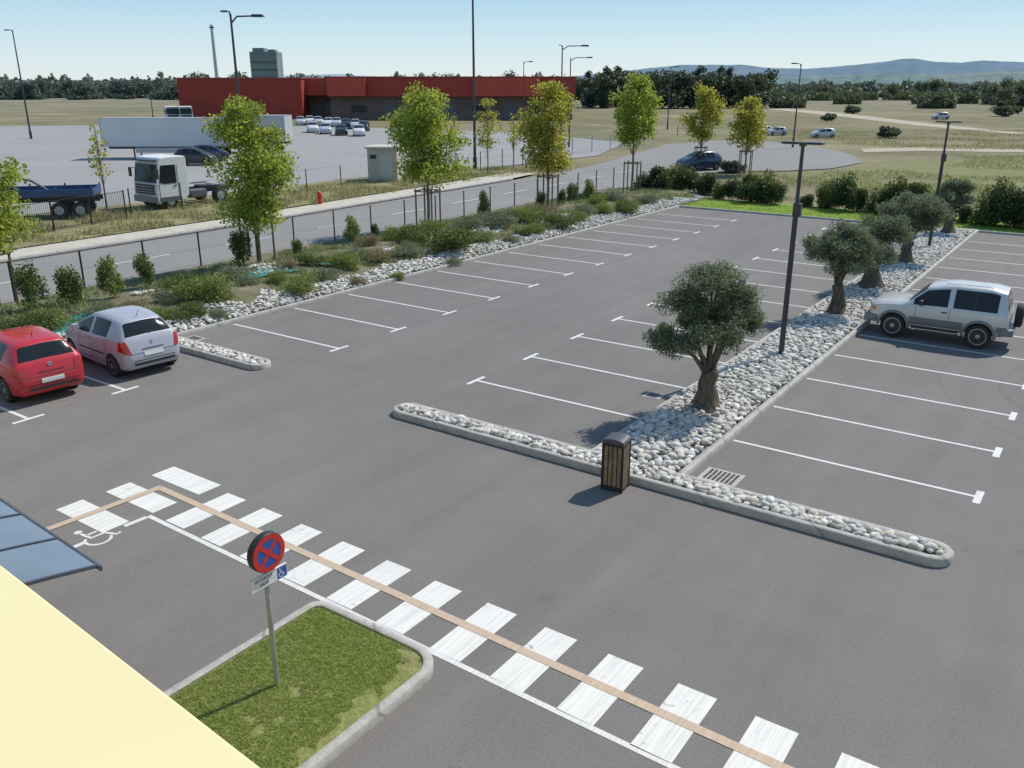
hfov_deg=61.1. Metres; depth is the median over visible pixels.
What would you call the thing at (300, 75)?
field tree
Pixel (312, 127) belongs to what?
distant car
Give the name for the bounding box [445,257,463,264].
shrub
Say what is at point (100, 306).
shrub
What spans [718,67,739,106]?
dark tree
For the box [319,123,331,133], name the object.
distant car
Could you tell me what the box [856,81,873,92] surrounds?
field tree
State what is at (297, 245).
shrub
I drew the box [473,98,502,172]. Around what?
sapling
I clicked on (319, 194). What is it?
fire hydrant
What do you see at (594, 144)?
yard fence
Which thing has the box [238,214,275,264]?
tree stakes
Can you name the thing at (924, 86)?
field tree
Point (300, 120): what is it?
distant car
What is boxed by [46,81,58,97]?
field tree
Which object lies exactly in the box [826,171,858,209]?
shrub
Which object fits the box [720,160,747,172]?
shrub
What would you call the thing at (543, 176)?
tree stakes
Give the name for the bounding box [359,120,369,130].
distant car
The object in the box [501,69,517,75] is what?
field tree
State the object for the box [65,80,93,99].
field tree
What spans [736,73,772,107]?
dark tree
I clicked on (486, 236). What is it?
shrub
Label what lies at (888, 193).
shrub
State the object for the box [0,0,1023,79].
sky
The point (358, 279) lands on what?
shrub
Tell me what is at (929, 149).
dirt track
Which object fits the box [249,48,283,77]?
silo tower
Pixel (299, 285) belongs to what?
shrub
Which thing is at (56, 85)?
field tree
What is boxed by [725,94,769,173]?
plane tree
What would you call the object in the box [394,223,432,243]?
shrub
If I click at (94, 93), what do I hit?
field tree
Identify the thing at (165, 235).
kerb
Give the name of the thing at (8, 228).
plane tree
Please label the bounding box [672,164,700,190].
shrub
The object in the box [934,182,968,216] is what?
shrub
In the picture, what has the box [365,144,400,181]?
utility shed
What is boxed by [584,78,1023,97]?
hedgerows
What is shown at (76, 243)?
pavement
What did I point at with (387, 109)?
door
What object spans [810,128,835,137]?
distant car
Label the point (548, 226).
shrub
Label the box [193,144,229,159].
distant car
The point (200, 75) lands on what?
field tree
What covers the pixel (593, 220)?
cobbles
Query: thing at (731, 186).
shrub
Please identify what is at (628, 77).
dark tree
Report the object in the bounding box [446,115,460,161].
sapling
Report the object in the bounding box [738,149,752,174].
tree stakes
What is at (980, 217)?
shrub
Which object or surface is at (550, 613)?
parking lot
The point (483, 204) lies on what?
shrub
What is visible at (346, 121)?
distant car
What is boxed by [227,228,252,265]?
shrub
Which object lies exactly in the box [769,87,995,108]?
hedgerows
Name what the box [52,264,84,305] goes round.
shrub
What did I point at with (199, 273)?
ground cover
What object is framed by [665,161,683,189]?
shrub
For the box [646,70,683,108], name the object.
dark tree
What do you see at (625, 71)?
dark tree
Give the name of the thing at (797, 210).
lot lamp
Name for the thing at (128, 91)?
field tree
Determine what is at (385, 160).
door
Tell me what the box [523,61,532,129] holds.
street lamp
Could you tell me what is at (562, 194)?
shrub
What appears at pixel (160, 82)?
field tree
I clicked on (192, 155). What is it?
distant car
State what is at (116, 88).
field tree
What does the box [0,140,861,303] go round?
road
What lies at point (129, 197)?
yard fence
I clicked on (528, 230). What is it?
shrub
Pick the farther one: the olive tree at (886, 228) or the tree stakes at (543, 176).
the tree stakes at (543, 176)
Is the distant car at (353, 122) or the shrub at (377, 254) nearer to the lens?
the shrub at (377, 254)
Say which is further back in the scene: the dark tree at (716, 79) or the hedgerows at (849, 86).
the hedgerows at (849, 86)
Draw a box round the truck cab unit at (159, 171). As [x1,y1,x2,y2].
[128,154,228,207]
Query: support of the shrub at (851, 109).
on the terrain at (589, 122)
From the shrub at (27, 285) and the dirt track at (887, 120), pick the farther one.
the dirt track at (887, 120)
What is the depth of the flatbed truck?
49.37 m
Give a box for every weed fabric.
[49,313,89,335]
[246,267,298,277]
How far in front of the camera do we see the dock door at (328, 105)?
197.28 m
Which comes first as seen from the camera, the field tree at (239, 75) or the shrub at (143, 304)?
the shrub at (143, 304)
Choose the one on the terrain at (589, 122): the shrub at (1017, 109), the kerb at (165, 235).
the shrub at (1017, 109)
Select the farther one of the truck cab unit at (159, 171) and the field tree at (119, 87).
the field tree at (119, 87)
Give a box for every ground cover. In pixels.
[0,186,697,330]
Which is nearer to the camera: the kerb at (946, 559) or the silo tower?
the kerb at (946, 559)
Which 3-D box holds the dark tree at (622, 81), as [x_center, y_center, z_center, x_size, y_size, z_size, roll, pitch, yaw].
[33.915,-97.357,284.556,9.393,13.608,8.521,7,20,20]
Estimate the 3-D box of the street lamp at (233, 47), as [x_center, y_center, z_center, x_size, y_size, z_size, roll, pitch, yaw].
[-14.284,-14.623,47.661,2.316,10.879,0.287,0,19,0]
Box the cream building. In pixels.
[0,565,259,767]
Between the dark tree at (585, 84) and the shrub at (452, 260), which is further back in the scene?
the dark tree at (585, 84)
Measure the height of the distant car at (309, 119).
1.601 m
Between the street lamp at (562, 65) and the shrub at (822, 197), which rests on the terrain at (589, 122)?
the street lamp at (562, 65)
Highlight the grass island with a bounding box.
[171,607,422,767]
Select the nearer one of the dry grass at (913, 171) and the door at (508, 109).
the dry grass at (913, 171)
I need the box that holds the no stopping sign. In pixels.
[247,531,287,684]
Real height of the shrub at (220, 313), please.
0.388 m
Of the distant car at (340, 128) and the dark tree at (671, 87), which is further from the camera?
the dark tree at (671, 87)
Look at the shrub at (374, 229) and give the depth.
41.77 m
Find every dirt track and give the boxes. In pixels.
[768,107,1023,134]
[861,147,1023,151]
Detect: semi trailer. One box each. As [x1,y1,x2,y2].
[98,117,237,157]
[224,115,293,152]
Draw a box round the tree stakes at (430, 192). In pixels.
[414,187,440,226]
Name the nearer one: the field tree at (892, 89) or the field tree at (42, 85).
the field tree at (42, 85)
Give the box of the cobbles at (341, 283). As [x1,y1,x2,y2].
[56,246,477,337]
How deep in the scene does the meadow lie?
75.54 m
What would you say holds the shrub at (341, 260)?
on the planting bed
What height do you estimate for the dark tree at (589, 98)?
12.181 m
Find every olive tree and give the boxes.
[641,259,768,413]
[799,218,887,315]
[856,212,915,290]
[874,191,955,263]
[935,178,977,233]
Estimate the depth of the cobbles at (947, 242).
35.19 m
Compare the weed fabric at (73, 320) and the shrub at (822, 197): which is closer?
the weed fabric at (73, 320)
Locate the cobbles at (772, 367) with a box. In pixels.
[398,300,944,554]
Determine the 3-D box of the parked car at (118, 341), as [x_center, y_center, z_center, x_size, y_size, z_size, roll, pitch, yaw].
[-10.670,-1.417,23.562,3.619,1.674,2.021,15,24,37]
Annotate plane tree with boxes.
[0,156,45,255]
[200,94,300,261]
[379,80,474,226]
[510,79,579,208]
[608,72,664,190]
[678,81,727,150]
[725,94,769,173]
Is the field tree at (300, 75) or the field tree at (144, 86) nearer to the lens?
the field tree at (300, 75)
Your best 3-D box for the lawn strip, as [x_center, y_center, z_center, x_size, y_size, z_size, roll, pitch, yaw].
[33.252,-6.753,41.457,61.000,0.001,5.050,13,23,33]
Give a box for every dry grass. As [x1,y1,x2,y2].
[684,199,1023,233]
[734,129,1023,200]
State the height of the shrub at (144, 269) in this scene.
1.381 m
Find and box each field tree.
[0,83,18,99]
[4,79,19,95]
[10,81,28,99]
[19,79,46,99]
[33,78,54,98]
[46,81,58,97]
[49,82,60,91]
[50,83,66,97]
[61,78,75,97]
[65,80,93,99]
[85,80,106,99]
[92,82,107,88]
[95,84,112,97]
[105,78,125,98]
[111,80,137,97]
[115,80,137,98]
[122,78,146,94]
[135,79,153,97]
[145,78,168,98]
[148,82,177,99]
[155,82,178,99]
[184,71,205,77]
[227,70,249,77]
[286,73,304,77]
[305,74,320,77]
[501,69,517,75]
[573,76,587,99]
[784,84,796,91]
[809,83,820,95]
[821,84,836,98]
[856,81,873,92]
[882,83,901,95]
[912,80,930,92]
[914,80,922,89]
[924,77,955,94]
[948,81,954,88]
[954,87,972,93]
[965,83,983,97]
[976,81,1003,104]
[988,85,1018,109]
[999,81,1023,106]
[1000,76,1017,91]
[1012,79,1023,95]
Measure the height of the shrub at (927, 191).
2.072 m
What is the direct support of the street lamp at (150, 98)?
on the terrain at (589, 122)
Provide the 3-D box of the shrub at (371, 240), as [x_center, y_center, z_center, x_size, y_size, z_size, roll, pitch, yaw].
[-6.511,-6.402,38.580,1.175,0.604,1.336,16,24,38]
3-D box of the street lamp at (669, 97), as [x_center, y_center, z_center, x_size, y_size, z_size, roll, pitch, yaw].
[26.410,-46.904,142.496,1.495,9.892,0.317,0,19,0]
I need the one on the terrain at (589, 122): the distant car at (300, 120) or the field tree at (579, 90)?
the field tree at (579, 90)
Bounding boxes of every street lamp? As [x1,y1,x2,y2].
[4,29,32,138]
[148,82,154,116]
[220,10,264,184]
[472,0,476,168]
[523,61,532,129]
[559,45,588,154]
[568,57,592,146]
[667,66,678,129]
[791,63,801,146]
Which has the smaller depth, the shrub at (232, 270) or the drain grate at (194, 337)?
the drain grate at (194, 337)
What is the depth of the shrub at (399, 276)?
33.57 m
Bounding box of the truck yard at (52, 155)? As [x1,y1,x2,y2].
[0,125,621,215]
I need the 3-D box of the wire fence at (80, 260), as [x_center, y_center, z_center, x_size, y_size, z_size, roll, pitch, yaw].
[-10.686,-6.522,38.601,0.070,1.490,63.070,13,23,33]
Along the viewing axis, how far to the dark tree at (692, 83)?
272.14 m
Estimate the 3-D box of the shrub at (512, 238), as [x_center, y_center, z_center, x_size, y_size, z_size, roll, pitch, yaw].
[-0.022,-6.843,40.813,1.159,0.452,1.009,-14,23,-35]
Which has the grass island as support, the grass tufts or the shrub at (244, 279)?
the grass tufts
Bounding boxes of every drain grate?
[185,335,205,340]
[642,392,664,399]
[698,467,745,486]
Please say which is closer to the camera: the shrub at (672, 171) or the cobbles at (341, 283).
the cobbles at (341, 283)
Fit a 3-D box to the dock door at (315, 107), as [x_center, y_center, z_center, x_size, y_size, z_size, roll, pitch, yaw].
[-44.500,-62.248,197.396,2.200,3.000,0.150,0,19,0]
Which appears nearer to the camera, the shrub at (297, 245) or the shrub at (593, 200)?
the shrub at (297, 245)
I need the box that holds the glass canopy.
[0,498,102,585]
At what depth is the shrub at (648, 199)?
53.37 m
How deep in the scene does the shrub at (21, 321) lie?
25.49 m
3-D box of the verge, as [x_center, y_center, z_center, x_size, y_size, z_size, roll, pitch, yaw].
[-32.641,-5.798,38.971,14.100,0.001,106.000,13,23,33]
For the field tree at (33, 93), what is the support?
on the terrain at (589, 122)
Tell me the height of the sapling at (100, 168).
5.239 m
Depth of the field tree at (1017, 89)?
293.65 m
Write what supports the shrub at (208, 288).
on the planting bed
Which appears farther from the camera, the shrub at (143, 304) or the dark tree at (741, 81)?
the dark tree at (741, 81)
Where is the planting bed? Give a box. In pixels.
[0,188,712,338]
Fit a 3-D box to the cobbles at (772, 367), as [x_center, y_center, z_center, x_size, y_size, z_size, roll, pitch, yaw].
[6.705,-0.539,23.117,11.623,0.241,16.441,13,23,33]
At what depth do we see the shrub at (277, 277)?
31.51 m
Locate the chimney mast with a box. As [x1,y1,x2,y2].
[209,25,218,77]
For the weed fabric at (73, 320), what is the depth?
26.57 m
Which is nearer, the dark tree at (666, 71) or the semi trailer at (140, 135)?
the semi trailer at (140, 135)
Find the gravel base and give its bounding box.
[401,235,966,554]
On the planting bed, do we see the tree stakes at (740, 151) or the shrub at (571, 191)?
the shrub at (571, 191)
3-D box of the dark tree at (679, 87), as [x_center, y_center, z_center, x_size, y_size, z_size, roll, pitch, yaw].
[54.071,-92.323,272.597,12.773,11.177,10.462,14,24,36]
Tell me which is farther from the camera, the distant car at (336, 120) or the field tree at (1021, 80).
the field tree at (1021, 80)
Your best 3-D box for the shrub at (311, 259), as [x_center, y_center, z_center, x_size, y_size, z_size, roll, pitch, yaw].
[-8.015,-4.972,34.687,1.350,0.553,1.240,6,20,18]
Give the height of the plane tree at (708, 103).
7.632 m
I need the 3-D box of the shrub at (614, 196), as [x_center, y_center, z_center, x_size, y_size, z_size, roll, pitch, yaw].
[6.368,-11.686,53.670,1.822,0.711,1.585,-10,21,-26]
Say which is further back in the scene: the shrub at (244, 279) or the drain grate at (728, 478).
the shrub at (244, 279)
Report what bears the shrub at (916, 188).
on the lawn strip
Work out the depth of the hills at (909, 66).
3732.19 m
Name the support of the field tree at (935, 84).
on the terrain at (589, 122)
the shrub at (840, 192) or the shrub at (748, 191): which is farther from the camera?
the shrub at (748, 191)
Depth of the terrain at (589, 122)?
165.56 m
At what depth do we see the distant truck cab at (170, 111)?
172.30 m
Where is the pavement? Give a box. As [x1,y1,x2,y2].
[0,173,533,258]
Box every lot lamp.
[778,141,825,353]
[928,121,961,246]
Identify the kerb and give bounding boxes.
[0,178,512,262]
[163,601,433,767]
[177,205,679,336]
[178,336,270,369]
[393,228,978,566]
[679,205,1023,235]
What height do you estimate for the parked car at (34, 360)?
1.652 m
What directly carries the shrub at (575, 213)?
on the planting bed
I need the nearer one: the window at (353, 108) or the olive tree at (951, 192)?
the olive tree at (951, 192)
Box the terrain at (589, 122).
[0,98,1023,263]
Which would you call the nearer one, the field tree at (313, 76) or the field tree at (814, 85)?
the field tree at (313, 76)
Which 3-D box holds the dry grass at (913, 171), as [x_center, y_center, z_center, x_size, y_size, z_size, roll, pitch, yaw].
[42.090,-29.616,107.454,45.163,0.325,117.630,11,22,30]
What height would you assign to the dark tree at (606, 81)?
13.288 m
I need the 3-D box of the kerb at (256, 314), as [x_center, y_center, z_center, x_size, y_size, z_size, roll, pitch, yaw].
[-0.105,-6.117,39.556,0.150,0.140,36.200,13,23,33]
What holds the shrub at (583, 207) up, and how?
on the planting bed
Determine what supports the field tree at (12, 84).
on the terrain at (589, 122)
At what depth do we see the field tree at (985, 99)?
324.80 m
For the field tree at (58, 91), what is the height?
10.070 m
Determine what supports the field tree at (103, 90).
on the terrain at (589, 122)
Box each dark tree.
[579,70,598,106]
[580,68,621,107]
[594,66,615,108]
[610,65,627,106]
[619,70,634,87]
[620,72,637,90]
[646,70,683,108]
[651,69,673,76]
[658,73,681,107]
[666,72,696,107]
[675,70,703,107]
[687,71,727,107]
[693,65,706,82]
[712,65,728,105]
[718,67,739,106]
[728,75,764,107]
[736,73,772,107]
[753,68,780,97]
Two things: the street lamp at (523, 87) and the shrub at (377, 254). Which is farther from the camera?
the street lamp at (523, 87)
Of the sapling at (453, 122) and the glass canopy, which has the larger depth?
the sapling at (453, 122)
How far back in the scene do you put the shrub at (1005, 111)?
203.96 m
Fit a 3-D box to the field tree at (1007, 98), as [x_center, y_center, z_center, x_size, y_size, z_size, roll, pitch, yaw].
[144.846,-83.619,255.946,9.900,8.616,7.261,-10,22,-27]
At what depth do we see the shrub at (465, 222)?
42.85 m
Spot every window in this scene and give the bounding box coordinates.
[159,164,176,183]
[351,106,365,111]
[472,106,486,111]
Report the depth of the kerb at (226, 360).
23.76 m
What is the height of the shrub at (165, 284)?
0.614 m
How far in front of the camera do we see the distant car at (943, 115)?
187.00 m
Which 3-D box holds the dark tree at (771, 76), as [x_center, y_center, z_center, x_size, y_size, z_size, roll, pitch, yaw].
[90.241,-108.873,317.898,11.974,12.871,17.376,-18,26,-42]
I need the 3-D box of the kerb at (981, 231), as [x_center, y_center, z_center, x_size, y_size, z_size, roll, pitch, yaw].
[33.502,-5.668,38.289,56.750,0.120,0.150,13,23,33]
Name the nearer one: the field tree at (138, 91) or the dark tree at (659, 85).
the dark tree at (659, 85)
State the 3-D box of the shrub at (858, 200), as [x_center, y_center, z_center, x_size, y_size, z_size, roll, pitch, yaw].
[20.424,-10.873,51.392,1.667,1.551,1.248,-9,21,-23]
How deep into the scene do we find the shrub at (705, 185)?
58.34 m
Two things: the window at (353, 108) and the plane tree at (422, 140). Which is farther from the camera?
the window at (353, 108)
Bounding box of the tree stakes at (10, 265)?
[0,251,19,307]
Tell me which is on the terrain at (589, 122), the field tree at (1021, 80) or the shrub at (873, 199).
the field tree at (1021, 80)
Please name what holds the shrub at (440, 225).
on the planting bed
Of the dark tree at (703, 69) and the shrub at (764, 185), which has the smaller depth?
the shrub at (764, 185)
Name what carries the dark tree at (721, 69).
on the terrain at (589, 122)
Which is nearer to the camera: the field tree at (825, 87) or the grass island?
the grass island
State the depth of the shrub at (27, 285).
27.40 m
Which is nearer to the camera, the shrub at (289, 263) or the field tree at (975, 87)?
the shrub at (289, 263)
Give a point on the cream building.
(73, 695)
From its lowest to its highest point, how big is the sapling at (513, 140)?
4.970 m
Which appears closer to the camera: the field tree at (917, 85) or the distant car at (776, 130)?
the distant car at (776, 130)
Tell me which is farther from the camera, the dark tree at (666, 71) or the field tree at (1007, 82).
the field tree at (1007, 82)
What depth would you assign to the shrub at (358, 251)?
36.24 m
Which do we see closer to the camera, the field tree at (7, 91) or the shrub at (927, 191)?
the shrub at (927, 191)
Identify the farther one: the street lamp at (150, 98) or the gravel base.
the street lamp at (150, 98)
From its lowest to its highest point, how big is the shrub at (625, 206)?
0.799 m
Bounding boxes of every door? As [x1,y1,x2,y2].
[311,103,321,116]
[326,103,330,116]
[380,155,392,181]
[383,105,394,119]
[443,105,455,119]
[504,105,515,119]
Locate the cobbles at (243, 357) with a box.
[178,337,264,363]
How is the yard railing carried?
on the verge
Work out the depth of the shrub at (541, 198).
50.31 m
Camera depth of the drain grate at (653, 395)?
21.16 m
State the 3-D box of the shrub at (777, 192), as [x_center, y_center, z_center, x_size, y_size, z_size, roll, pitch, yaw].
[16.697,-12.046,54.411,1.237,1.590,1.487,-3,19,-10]
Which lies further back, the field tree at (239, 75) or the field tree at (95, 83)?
the field tree at (95, 83)
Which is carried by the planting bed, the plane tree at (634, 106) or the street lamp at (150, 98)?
the plane tree at (634, 106)
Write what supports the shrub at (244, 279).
on the planting bed
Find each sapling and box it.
[87,123,112,208]
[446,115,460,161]
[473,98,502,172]
[504,113,521,166]
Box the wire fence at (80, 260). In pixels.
[2,167,614,301]
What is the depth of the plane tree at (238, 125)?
33.99 m
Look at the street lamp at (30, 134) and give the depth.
118.39 m
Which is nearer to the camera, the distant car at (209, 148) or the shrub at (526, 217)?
the shrub at (526, 217)
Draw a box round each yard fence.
[127,165,341,213]
[404,147,522,178]
[529,135,643,153]
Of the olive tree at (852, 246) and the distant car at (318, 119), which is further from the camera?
the distant car at (318, 119)
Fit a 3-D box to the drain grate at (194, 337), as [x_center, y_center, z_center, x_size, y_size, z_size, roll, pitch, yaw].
[-9.528,-1.352,25.904,0.600,0.019,0.500,13,23,33]
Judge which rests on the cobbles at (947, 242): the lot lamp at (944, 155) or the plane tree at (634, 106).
the lot lamp at (944, 155)
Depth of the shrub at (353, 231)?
39.76 m
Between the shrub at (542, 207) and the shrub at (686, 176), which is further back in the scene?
the shrub at (686, 176)
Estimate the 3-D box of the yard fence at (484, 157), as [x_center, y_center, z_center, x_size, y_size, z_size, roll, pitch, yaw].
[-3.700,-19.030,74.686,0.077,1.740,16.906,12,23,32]
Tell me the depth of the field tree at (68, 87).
433.37 m
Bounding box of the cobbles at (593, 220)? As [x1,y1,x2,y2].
[461,193,706,255]
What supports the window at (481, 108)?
in the warehouse
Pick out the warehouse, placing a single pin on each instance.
(364, 97)
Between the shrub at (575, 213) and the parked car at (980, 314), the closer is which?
the parked car at (980, 314)
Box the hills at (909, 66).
[579,59,1023,78]
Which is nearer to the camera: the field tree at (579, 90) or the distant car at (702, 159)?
the distant car at (702, 159)
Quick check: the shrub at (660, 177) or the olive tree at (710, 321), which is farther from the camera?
the shrub at (660, 177)
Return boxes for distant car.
[174,147,216,165]
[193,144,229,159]
[295,116,305,124]
[305,116,313,124]
[307,122,318,132]
[313,116,322,123]
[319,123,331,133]
[323,117,331,125]
[332,117,340,126]
[335,124,347,135]
[340,118,350,127]
[350,119,359,128]
[353,124,364,135]
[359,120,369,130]
[676,151,721,170]
[768,127,786,134]
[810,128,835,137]
[931,112,949,119]
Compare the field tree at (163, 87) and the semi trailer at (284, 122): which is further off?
the field tree at (163, 87)
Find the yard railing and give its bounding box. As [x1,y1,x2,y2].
[8,190,126,238]
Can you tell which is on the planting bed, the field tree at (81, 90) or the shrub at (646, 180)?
the shrub at (646, 180)
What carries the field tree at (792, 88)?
on the terrain at (589, 122)
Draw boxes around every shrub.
[0,308,57,330]
[10,258,50,310]
[26,306,74,330]
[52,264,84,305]
[79,299,117,313]
[94,254,125,297]
[119,297,153,307]
[132,249,155,285]
[147,306,176,320]
[151,288,188,304]
[156,272,198,290]
[168,271,239,301]
[169,300,210,321]
[206,307,229,318]
[212,265,253,279]
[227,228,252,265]
[233,274,260,285]
[264,268,288,283]
[273,258,299,268]
[276,270,320,295]
[290,238,302,253]
[292,253,327,266]
[309,266,348,281]
[318,250,363,271]
[342,214,360,242]
[344,246,373,260]
[348,275,368,284]
[354,233,380,245]
[361,247,391,262]
[370,222,379,235]
[379,225,401,240]
[388,239,427,257]
[388,272,406,279]
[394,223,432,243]
[416,217,447,232]
[423,225,479,250]
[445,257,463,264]
[452,216,484,228]
[472,230,496,242]
[473,208,518,227]
[476,189,490,213]
[500,235,522,243]
[511,206,546,223]
[511,226,536,235]
[528,223,547,233]
[531,202,559,213]
[534,190,546,204]
[538,212,581,229]
[538,221,559,229]
[556,188,566,203]
[566,182,579,200]
[567,210,590,220]
[571,202,598,214]
[582,177,594,197]
[583,192,608,204]
[592,202,614,214]
[603,190,629,200]
[612,199,638,213]
[633,171,653,188]
[634,193,659,203]
[648,165,673,189]
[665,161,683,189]
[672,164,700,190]
[692,172,717,197]
[712,179,725,199]
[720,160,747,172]
[722,177,740,199]
[734,173,761,202]
[750,168,775,202]
[767,179,788,203]
[799,194,814,207]
[813,180,836,208]
[820,113,836,120]
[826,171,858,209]
[844,105,861,113]
[845,187,869,211]
[863,186,883,213]
[876,125,901,137]
[877,175,911,204]
[892,181,927,209]
[916,183,934,215]
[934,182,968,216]
[958,205,973,222]
[967,185,1007,226]
[985,176,1023,225]
[993,105,1015,116]
[1002,191,1023,228]
[1011,105,1022,113]
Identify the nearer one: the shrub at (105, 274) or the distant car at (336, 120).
the shrub at (105, 274)
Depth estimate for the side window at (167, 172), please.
52.76 m
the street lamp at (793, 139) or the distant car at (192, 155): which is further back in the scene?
the street lamp at (793, 139)
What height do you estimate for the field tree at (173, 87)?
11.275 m
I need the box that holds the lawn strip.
[681,198,1023,233]
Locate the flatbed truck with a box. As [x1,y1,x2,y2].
[1,177,103,218]
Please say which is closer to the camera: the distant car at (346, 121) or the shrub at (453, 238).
the shrub at (453, 238)
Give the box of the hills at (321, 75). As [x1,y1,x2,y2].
[16,74,363,81]
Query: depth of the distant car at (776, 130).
129.75 m
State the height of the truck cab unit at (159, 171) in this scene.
3.100 m
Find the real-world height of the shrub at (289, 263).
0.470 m
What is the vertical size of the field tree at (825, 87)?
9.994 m
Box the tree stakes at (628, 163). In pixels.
[623,160,641,191]
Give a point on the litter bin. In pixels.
(615, 461)
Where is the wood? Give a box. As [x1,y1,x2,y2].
[0,71,589,87]
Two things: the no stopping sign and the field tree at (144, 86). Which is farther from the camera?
the field tree at (144, 86)
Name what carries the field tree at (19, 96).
on the terrain at (589, 122)
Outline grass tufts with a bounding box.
[170,605,422,767]
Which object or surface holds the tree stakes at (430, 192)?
on the planting bed
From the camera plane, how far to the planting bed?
34.44 m
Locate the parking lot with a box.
[0,207,1023,767]
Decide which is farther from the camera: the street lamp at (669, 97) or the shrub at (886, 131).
the street lamp at (669, 97)
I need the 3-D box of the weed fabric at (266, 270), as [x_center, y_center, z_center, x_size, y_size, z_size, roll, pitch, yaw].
[-9.319,-4.174,32.673,1.081,0.107,2.790,13,23,33]
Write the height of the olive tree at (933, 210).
3.090 m
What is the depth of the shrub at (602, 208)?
49.02 m
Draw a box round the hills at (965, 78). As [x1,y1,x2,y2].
[764,71,1023,85]
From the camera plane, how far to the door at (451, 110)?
187.01 m
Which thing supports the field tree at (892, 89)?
on the terrain at (589, 122)
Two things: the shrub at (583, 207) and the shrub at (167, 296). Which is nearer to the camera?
the shrub at (167, 296)
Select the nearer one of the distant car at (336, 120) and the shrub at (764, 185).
the shrub at (764, 185)
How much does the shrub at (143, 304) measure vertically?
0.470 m
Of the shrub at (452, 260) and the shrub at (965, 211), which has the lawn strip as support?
the shrub at (965, 211)
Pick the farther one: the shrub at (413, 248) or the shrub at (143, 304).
the shrub at (413, 248)
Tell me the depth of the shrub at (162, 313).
27.10 m
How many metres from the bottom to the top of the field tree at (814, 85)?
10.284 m
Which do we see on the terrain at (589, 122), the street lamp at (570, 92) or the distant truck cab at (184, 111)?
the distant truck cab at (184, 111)
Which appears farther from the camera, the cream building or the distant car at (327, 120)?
the distant car at (327, 120)
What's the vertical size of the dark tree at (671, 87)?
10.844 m
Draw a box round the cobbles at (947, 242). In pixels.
[825,226,974,305]
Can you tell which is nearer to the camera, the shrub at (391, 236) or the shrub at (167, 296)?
the shrub at (167, 296)
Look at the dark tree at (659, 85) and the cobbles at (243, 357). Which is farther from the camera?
the dark tree at (659, 85)
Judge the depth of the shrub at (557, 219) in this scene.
44.30 m
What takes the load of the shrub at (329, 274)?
on the planting bed
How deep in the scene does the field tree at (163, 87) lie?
420.26 m
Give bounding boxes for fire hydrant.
[317,191,321,203]
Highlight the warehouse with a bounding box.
[175,76,576,119]
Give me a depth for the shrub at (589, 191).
54.72 m
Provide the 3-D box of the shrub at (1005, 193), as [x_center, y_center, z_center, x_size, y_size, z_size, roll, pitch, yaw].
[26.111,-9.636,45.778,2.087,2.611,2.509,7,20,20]
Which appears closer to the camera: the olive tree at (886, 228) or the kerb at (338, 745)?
the kerb at (338, 745)
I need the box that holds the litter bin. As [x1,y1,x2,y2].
[600,432,631,493]
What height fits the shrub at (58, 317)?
0.695 m
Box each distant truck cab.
[164,106,178,116]
[177,106,193,116]
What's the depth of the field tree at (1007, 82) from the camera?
363.31 m
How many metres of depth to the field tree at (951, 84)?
494.93 m
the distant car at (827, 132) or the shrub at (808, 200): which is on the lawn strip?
the shrub at (808, 200)
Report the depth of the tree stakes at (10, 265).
28.20 m
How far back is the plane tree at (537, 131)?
48.76 m
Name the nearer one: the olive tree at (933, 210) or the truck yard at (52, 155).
the olive tree at (933, 210)
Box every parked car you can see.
[0,325,83,402]
[65,305,179,376]
[864,277,1023,348]
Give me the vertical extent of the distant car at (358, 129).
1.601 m
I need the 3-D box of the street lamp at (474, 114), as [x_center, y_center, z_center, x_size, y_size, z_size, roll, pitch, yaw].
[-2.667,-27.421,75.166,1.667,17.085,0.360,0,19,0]
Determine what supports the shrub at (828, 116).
on the terrain at (589, 122)
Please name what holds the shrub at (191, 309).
on the planting bed
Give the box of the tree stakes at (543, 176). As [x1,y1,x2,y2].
[536,174,558,207]
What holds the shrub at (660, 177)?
on the planting bed
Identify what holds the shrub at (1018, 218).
on the lawn strip
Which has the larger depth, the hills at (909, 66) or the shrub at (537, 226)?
the hills at (909, 66)
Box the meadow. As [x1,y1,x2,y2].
[769,157,1023,203]
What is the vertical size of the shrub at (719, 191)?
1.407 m
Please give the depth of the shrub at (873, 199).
50.59 m
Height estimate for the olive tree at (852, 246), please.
3.211 m
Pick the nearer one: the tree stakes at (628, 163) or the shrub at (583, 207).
the shrub at (583, 207)
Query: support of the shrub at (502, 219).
on the planting bed
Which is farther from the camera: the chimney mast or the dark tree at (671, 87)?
the chimney mast
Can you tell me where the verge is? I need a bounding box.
[2,166,508,249]
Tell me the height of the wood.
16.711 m

